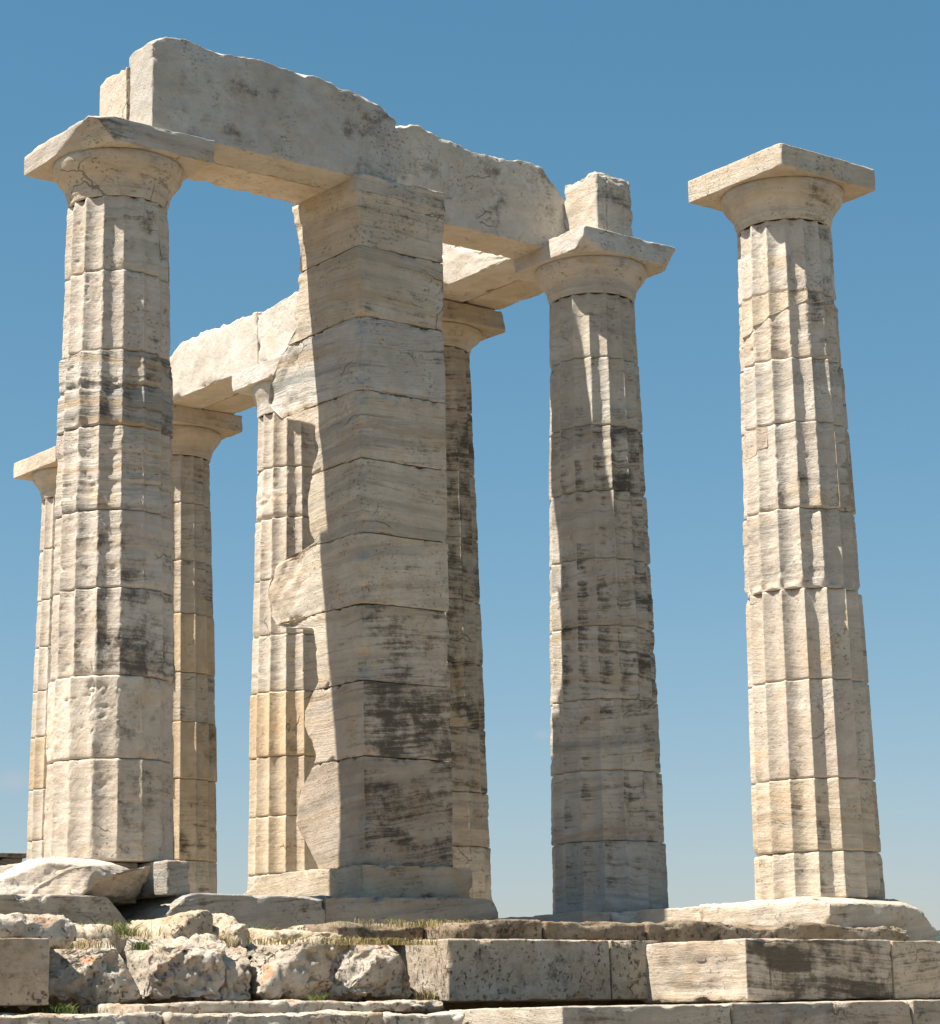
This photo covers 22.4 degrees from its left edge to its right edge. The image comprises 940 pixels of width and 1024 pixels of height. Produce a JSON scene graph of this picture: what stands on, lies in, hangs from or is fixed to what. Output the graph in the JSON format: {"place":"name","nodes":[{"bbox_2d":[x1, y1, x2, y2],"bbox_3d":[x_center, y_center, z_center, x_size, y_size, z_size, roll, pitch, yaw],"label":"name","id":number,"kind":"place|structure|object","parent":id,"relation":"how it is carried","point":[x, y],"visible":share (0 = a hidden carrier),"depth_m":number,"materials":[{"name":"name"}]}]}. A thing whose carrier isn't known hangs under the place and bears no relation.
{"place":"outdoors","nodes":[
{"label":"outdoors","id":0,"kind":"place"},
{"bbox_2d":[14,446,57,859],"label":"doric column","id":1,"kind":"structure","parent":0,"point":[39,470],"depth_m":29.39,"materials":[{"name":"stone"}]},
{"bbox_2d":[0,1011,162,1023],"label":"hewn block","id":2,"kind":"structure","parent":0,"point":[141,1017],"depth_m":12.94,"materials":[{"name":"stone"}]},
{"bbox_2d":[0,938,49,1006],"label":"hewn block","id":3,"kind":"structure","parent":2,"relation":"on","point":[24,971],"depth_m":13.27,"materials":[{"name":"stone"}]},
{"bbox_2d":[0,912,76,947],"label":"rubble block","id":4,"kind":"structure","parent":3,"relation":"on","point":[59,930],"depth_m":14.01,"materials":[{"name":"stone"}]},
{"bbox_2d":[115,893,324,929],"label":"stylobate slab","id":5,"kind":"structure","parent":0,"point":[281,912],"depth_m":17.83,"materials":[{"name":"stone"}]},
{"bbox_2d":[136,860,189,899],"bbox_3d":[-2.658,2.860,18.248,0.221,0.273,1.643,8,-15,-37],"label":"column base stone","id":6,"kind":"object","parent":5,"relation":"on","point":[167,878],"visible":0.38,"depth_m":17.64,"materials":[{"name":"stone"}]},
{"bbox_2d":[311,895,497,923],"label":"stylobate slab","id":7,"kind":"structure","parent":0,"point":[359,908],"depth_m":18.69,"materials":[{"name":"stone"}]},
{"bbox_2d":[243,865,472,897],"bbox_3d":[-0.996,3.167,19.925,1.126,0.294,1.905,8,-15,-37],"label":"pier base stone","id":8,"kind":"object","parent":7,"relation":"on","point":[401,881],"visible":0.59,"depth_m":19.26,"materials":[{"name":"stone"}]},
{"bbox_2d":[268,173,452,868],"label":"wall pier","id":9,"kind":"structure","parent":8,"relation":"on","point":[359,587],"depth_m":19.91,"materials":[{"name":"stone"}]},
{"bbox_2d":[99,67,325,203],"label":"architrave beam","id":10,"kind":"structure","parent":9,"relation":"on","point":[115,95],"depth_m":20.18,"materials":[{"name":"stone"}]},
{"bbox_2d":[129,37,397,189],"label":"architrave beam","id":11,"kind":"structure","parent":9,"relation":"on","point":[253,115],"depth_m":19.78,"materials":[{"name":"stone"}]},
{"bbox_2d":[351,1011,464,1023],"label":"hewn block","id":12,"kind":"structure","parent":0,"point":[445,1017],"depth_m":14.31,"materials":[{"name":"stone"}]},
{"bbox_2d":[322,999,443,1013],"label":"thin slab","id":13,"kind":"structure","parent":12,"relation":"on","point":[403,1006],"depth_m":14.86,"materials":[{"name":"stone"}]},
{"bbox_2d":[322,940,411,1001],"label":"rubble block","id":14,"kind":"structure","parent":13,"relation":"on","point":[360,973],"depth_m":15.66,"materials":[{"name":"stone"}]},
{"bbox_2d":[0,996,851,1013],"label":"earth fill","id":15,"kind":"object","parent":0,"point":[446,1007],"depth_m":16.79,"materials":[{"name":"brown soil"}]},
{"bbox_2d":[0,853,26,865],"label":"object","id":16,"kind":"structure","parent":15,"relation":"on","point":[10,858],"depth_m":36.39,"materials":[{"name":"stone"}]},
{"bbox_2d":[0,893,126,927],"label":"stylobate slab","id":17,"kind":"structure","parent":15,"relation":"on","point":[83,910],"depth_m":16.60,"materials":[{"name":"stone"}]},
{"bbox_2d":[0,862,137,905],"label":"column base stone","id":18,"kind":"object","parent":17,"relation":"on","point":[3,868],"visible":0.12,"depth_m":17.82,"materials":[{"name":"stone"}]},
{"bbox_2d":[24,116,214,863],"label":"doric column","id":19,"kind":"structure","parent":18,"relation":"on","point":[109,745],"depth_m":18.36,"materials":[{"name":"stone"}]},
{"bbox_2d":[0,857,149,903],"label":"rock","id":20,"kind":"object","parent":17,"relation":"on","point":[113,883],"visible":0.8,"depth_m":16.81,"materials":[{"name":"stone"}]},
{"bbox_2d":[3,938,140,1011],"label":"rubble block","id":21,"kind":"structure","parent":15,"relation":"on","point":[86,976],"depth_m":14.41,"materials":[{"name":"stone"}]},
{"bbox_2d":[75,924,116,944],"bbox_3d":[-2.448,2.692,14.868,0.397,0.217,0.429,8,-15,-37],"label":"loose rock","id":22,"kind":"object","parent":15,"relation":"on","point":[92,931],"visible":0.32,"depth_m":14.75,"materials":[{"name":"stone"}]},
{"bbox_2d":[114,935,155,953],"bbox_3d":[-2.182,2.761,15.061,0.440,0.152,0.367,8,-15,-37],"label":"loose rock","id":23,"kind":"object","parent":15,"relation":"on","point":[118,942],"visible":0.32,"depth_m":14.86,"materials":[{"name":"stone"}]},
{"bbox_2d":[127,910,212,938],"bbox_3d":[-1.943,2.721,15.389,0.467,0.280,0.482,8,-15,-37],"label":"loose rock","id":24,"kind":"object","parent":15,"relation":"on","point":[198,922],"visible":0.45,"depth_m":15.29,"materials":[{"name":"stone"}]},
{"bbox_2d":[120,933,225,1003],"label":"rubble block","id":25,"kind":"structure","parent":15,"relation":"on","point":[180,969],"depth_m":14.87,"materials":[{"name":"stone"}]},
{"bbox_2d":[162,924,183,940],"bbox_3d":[-1.894,2.717,15.179,0.115,0.168,0.153,8,-15,-37],"label":"stone chip","id":26,"kind":"object","parent":15,"relation":"on","point":[174,931],"visible":0.57,"depth_m":15.15,"materials":[{"name":"stone"}]},
{"bbox_2d":[37,919,330,1013],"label":"green weeds","id":27,"kind":"object","parent":15,"relation":"on","point":[137,945],"visible":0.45,"depth_m":14.31,"materials":[{"name":"green plant"}]},
{"bbox_2d":[206,946,251,1001],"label":"rubble block","id":28,"kind":"structure","parent":15,"relation":"on","point":[235,986],"depth_m":15.07,"materials":[{"name":"stone"}]},
{"bbox_2d":[224,923,246,947],"bbox_3d":[-1.520,2.745,15.363,0.102,0.165,0.154,8,-15,-37],"label":"stone chip","id":29,"kind":"object","parent":28,"relation":"on","point":[237,931],"visible":0.81,"depth_m":15.32,"materials":[{"name":"stone"}]},
{"bbox_2d":[212,913,249,940],"bbox_3d":[-1.616,2.776,15.601,0.387,0.287,0.474,8,-15,-37],"label":"loose rock","id":30,"kind":"object","parent":15,"relation":"on","point":[221,921],"visible":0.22,"depth_m":15.45,"materials":[{"name":"stone"}]},
{"bbox_2d":[248,928,343,953],"bbox_3d":[-1.237,2.872,15.820,0.581,0.211,0.687,8,-15,-37],"label":"loose rock","id":31,"kind":"object","parent":15,"relation":"on","point":[255,933],"visible":0.33,"depth_m":15.61,"materials":[{"name":"stone"}]},
{"bbox_2d":[291,925,309,930],"bbox_3d":[-1.118,2.840,15.838,0.117,0.170,0.148,8,-15,-37],"label":"stone chip","id":32,"kind":"object","parent":15,"relation":"on","point":[302,927],"visible":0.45,"depth_m":15.83,"materials":[{"name":"stone"}]},
{"bbox_2d":[287,921,423,947],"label":"hewn block","id":33,"kind":"structure","parent":15,"relation":"on","point":[371,931],"depth_m":15.87,"materials":[{"name":"stone"}]},
{"bbox_2d":[50,917,803,1002],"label":"dry grass","id":34,"kind":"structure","parent":15,"relation":"on","point":[425,995],"depth_m":15.42,"materials":[{"name":"beige plant"}]},
{"bbox_2d":[498,911,618,922],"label":"stylobate slab","id":35,"kind":"structure","parent":15,"relation":"on","point":[582,916],"depth_m":20.22,"materials":[{"name":"stone"}]},
{"bbox_2d":[513,226,674,913],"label":"doric column","id":36,"kind":"structure","parent":35,"relation":"on","point":[607,843],"depth_m":21.36,"materials":[{"name":"stone"}]},
{"bbox_2d":[395,125,565,258],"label":"architrave beam","id":37,"kind":"structure","parent":36,"relation":"on","point":[504,207],"depth_m":21.73,"materials":[{"name":"stone"}]},
{"bbox_2d":[564,172,632,236],"bbox_3d":[1.202,-2.806,22.204,0.454,0.634,0.487,8,-15,-37],"label":"beam fragment","id":38,"kind":"object","parent":36,"relation":"on","point":[598,200],"visible":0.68,"depth_m":22.03,"materials":[{"name":"stone"}]},
{"bbox_2d":[611,906,700,922],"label":"stylobate slab","id":39,"kind":"structure","parent":15,"relation":"on","point":[662,915],"depth_m":19.76,"materials":[{"name":"stone"}]},
{"bbox_2d":[634,920,772,942],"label":"hewn block","id":40,"kind":"structure","parent":15,"relation":"on","point":[678,931],"depth_m":17.11,"materials":[{"name":"stone"}]},
{"bbox_2d":[698,896,937,940],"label":"stylobate slab","id":41,"kind":"structure","parent":15,"relation":"on","point":[914,923],"depth_m":18.60,"materials":[{"name":"stone"}]},
{"bbox_2d":[688,143,884,899],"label":"doric column","id":42,"kind":"structure","parent":41,"relation":"on","point":[815,825],"depth_m":19.41,"materials":[{"name":"stone"}]},
{"bbox_2d":[732,922,909,940],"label":"hewn block","id":43,"kind":"structure","parent":15,"relation":"on","point":[801,930],"depth_m":17.94,"materials":[{"name":"stone"}]},
{"bbox_3d":[-1.829,4.627,24.927,1.714,0.317,2.529,8,-15,-37],"label":"stylobate slab","id":44,"kind":"object","parent":15,"relation":"on","visible":0},
{"bbox_2d":[232,355,319,890],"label":"doric column","id":45,"kind":"structure","parent":44,"relation":"on","point":[282,753],"depth_m":25.21,"materials":[{"name":"stone"}]},
{"bbox_2d":[170,312,261,408],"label":"architrave beam","id":46,"kind":"structure","parent":45,"relation":"on","point":[206,365],"depth_m":26.84,"materials":[{"name":"stone"}]},
{"bbox_2d":[202,393,255,414],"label":"architrave beam","id":47,"kind":"structure","parent":45,"relation":"on","point":[235,403],"depth_m":27.63,"materials":[{"name":"stone"}]},
{"bbox_2d":[258,292,297,363],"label":"architrave beam","id":48,"kind":"structure","parent":45,"relation":"on","point":[277,324],"depth_m":25.74,"materials":[{"name":"stone"}]},
{"bbox_3d":[-3.368,5.075,26.873,1.713,0.317,2.527,8,-15,-37],"label":"stylobate slab","id":49,"kind":"object","parent":15,"relation":"on","visible":0},
{"bbox_2d":[170,405,241,893],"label":"doric column","id":50,"kind":"structure","parent":49,"relation":"on","point":[199,435],"depth_m":27.33,"materials":[{"name":"stone"}]},
{"bbox_2d":[0,0,939,930],"label":"sky","id":51,"kind":"structure","parent":0,"point":[657,97],"materials":[{"name":"blue"}]},
{"bbox_2d":[449,1004,730,1023],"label":"hewn block","id":52,"kind":"structure","parent":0,"point":[675,1014],"depth_m":14.18,"materials":[{"name":"stone"}]},
{"bbox_2d":[392,939,610,1002],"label":"hewn block","id":53,"kind":"structure","parent":52,"relation":"on","point":[491,970],"depth_m":15.90,"materials":[{"name":"stone"}]},
{"bbox_2d":[371,919,541,939],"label":"hewn block","id":54,"kind":"structure","parent":53,"relation":"on","point":[508,929],"depth_m":16.02,"materials":[{"name":"stone"}]},
{"bbox_2d":[549,940,656,1001],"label":"hewn block","id":55,"kind":"structure","parent":52,"relation":"on","point":[628,968],"depth_m":16.51,"materials":[{"name":"stone"}]},
{"bbox_2d":[541,921,645,940],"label":"hewn block","id":56,"kind":"structure","parent":55,"relation":"on","point":[590,930],"depth_m":16.53,"materials":[{"name":"stone"}]},
{"bbox_2d":[936,930,939,940],"bbox_3d":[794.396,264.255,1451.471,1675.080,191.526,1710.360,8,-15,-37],"label":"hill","id":57,"kind":"structure","parent":0,"point":[938,938],"depth_m":1399.05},
{"bbox_3d":[-0.291,4.179,22.979,1.721,0.318,2.531,8,-15,-37],"label":"stylobate slab","id":58,"kind":"object","parent":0,"visible":0},
{"bbox_2d":[442,299,504,900],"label":"doric column","id":59,"kind":"structure","parent":58,"relation":"on","point":[468,328],"depth_m":23.39,"materials":[{"name":"stone"}]},
{"bbox_2d":[440,243,518,302],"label":"architrave beam","id":60,"kind":"structure","parent":59,"relation":"on","point":[468,274],"depth_m":23.21,"materials":[{"name":"stone"}]},
{"bbox_2d":[462,229,567,309],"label":"architrave beam","id":61,"kind":"structure","parent":59,"relation":"on","point":[507,295],"depth_m":23.68,"materials":[{"name":"stone"}]},
{"bbox_3d":[4.220,4.534,16.459,1.601,1.346,1.713,8,-15,-37],"label":"hewn block","id":62,"kind":"object","parent":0,"visible":0},
{"bbox_3d":[3.963,3.730,17.024,1.308,0.487,1.116,8,-15,-37],"label":"hewn block","id":63,"kind":"object","parent":62,"relation":"on","visible":0},
{"bbox_2d":[805,941,939,1001],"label":"hewn block","id":64,"kind":"structure","parent":63,"relation":"on","point":[915,968],"depth_m":16.83,"materials":[{"name":"stone"}]},
{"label":"ground","id":65,"kind":"structure","parent":0,"visible":0},
{"bbox_3d":[2.155,4.235,14.896,0.995,1.348,1.712,8,-15,-37],"label":"hewn block","id":66,"kind":"object","parent":65,"relation":"on","visible":0},
{"bbox_2d":[722,1002,833,1023],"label":"hewn block","id":67,"kind":"structure","parent":66,"relation":"on","point":[785,1013],"depth_m":14.86,"materials":[{"name":"stone"}]},
{"bbox_3d":[3.065,4.368,15.587,1.317,1.347,1.714,8,-15,-37],"label":"hewn block","id":68,"kind":"object","parent":65,"relation":"on","visible":0},
{"bbox_2d":[783,1000,911,1023],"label":"hewn block","id":69,"kind":"structure","parent":68,"relation":"on","point":[873,1012],"depth_m":15.35,"materials":[{"name":"stone"}]},
{"bbox_2d":[640,938,892,1003],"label":"hewn block","id":70,"kind":"structure","parent":69,"relation":"on","point":[752,970],"depth_m":16.23,"materials":[{"name":"stone"}]},
{"bbox_2d":[883,1000,939,1023],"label":"hewn block","id":71,"kind":"structure","parent":68,"relation":"on","point":[924,1011],"depth_m":15.66,"materials":[{"name":"stone"}]},
{"bbox_3d":[-1.421,3.933,13.177,1.003,1.349,1.712,8,-15,-37],"label":"hewn block","id":72,"kind":"object","parent":65,"relation":"on","visible":0},
{"bbox_2d":[162,1009,382,1023],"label":"hewn block","id":73,"kind":"structure","parent":72,"relation":"on","point":[328,1016],"depth_m":13.68,"materials":[{"name":"stone"}]},
{"bbox_2d":[80,999,322,1013],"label":"thin slab","id":74,"kind":"structure","parent":73,"relation":"on","point":[284,1006],"depth_m":14.01,"materials":[{"name":"stone"}]},
{"bbox_2d":[244,936,335,1000],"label":"rubble block","id":75,"kind":"structure","parent":74,"relation":"on","point":[295,971],"depth_m":15.30,"materials":[{"name":"stone"}]}
]}

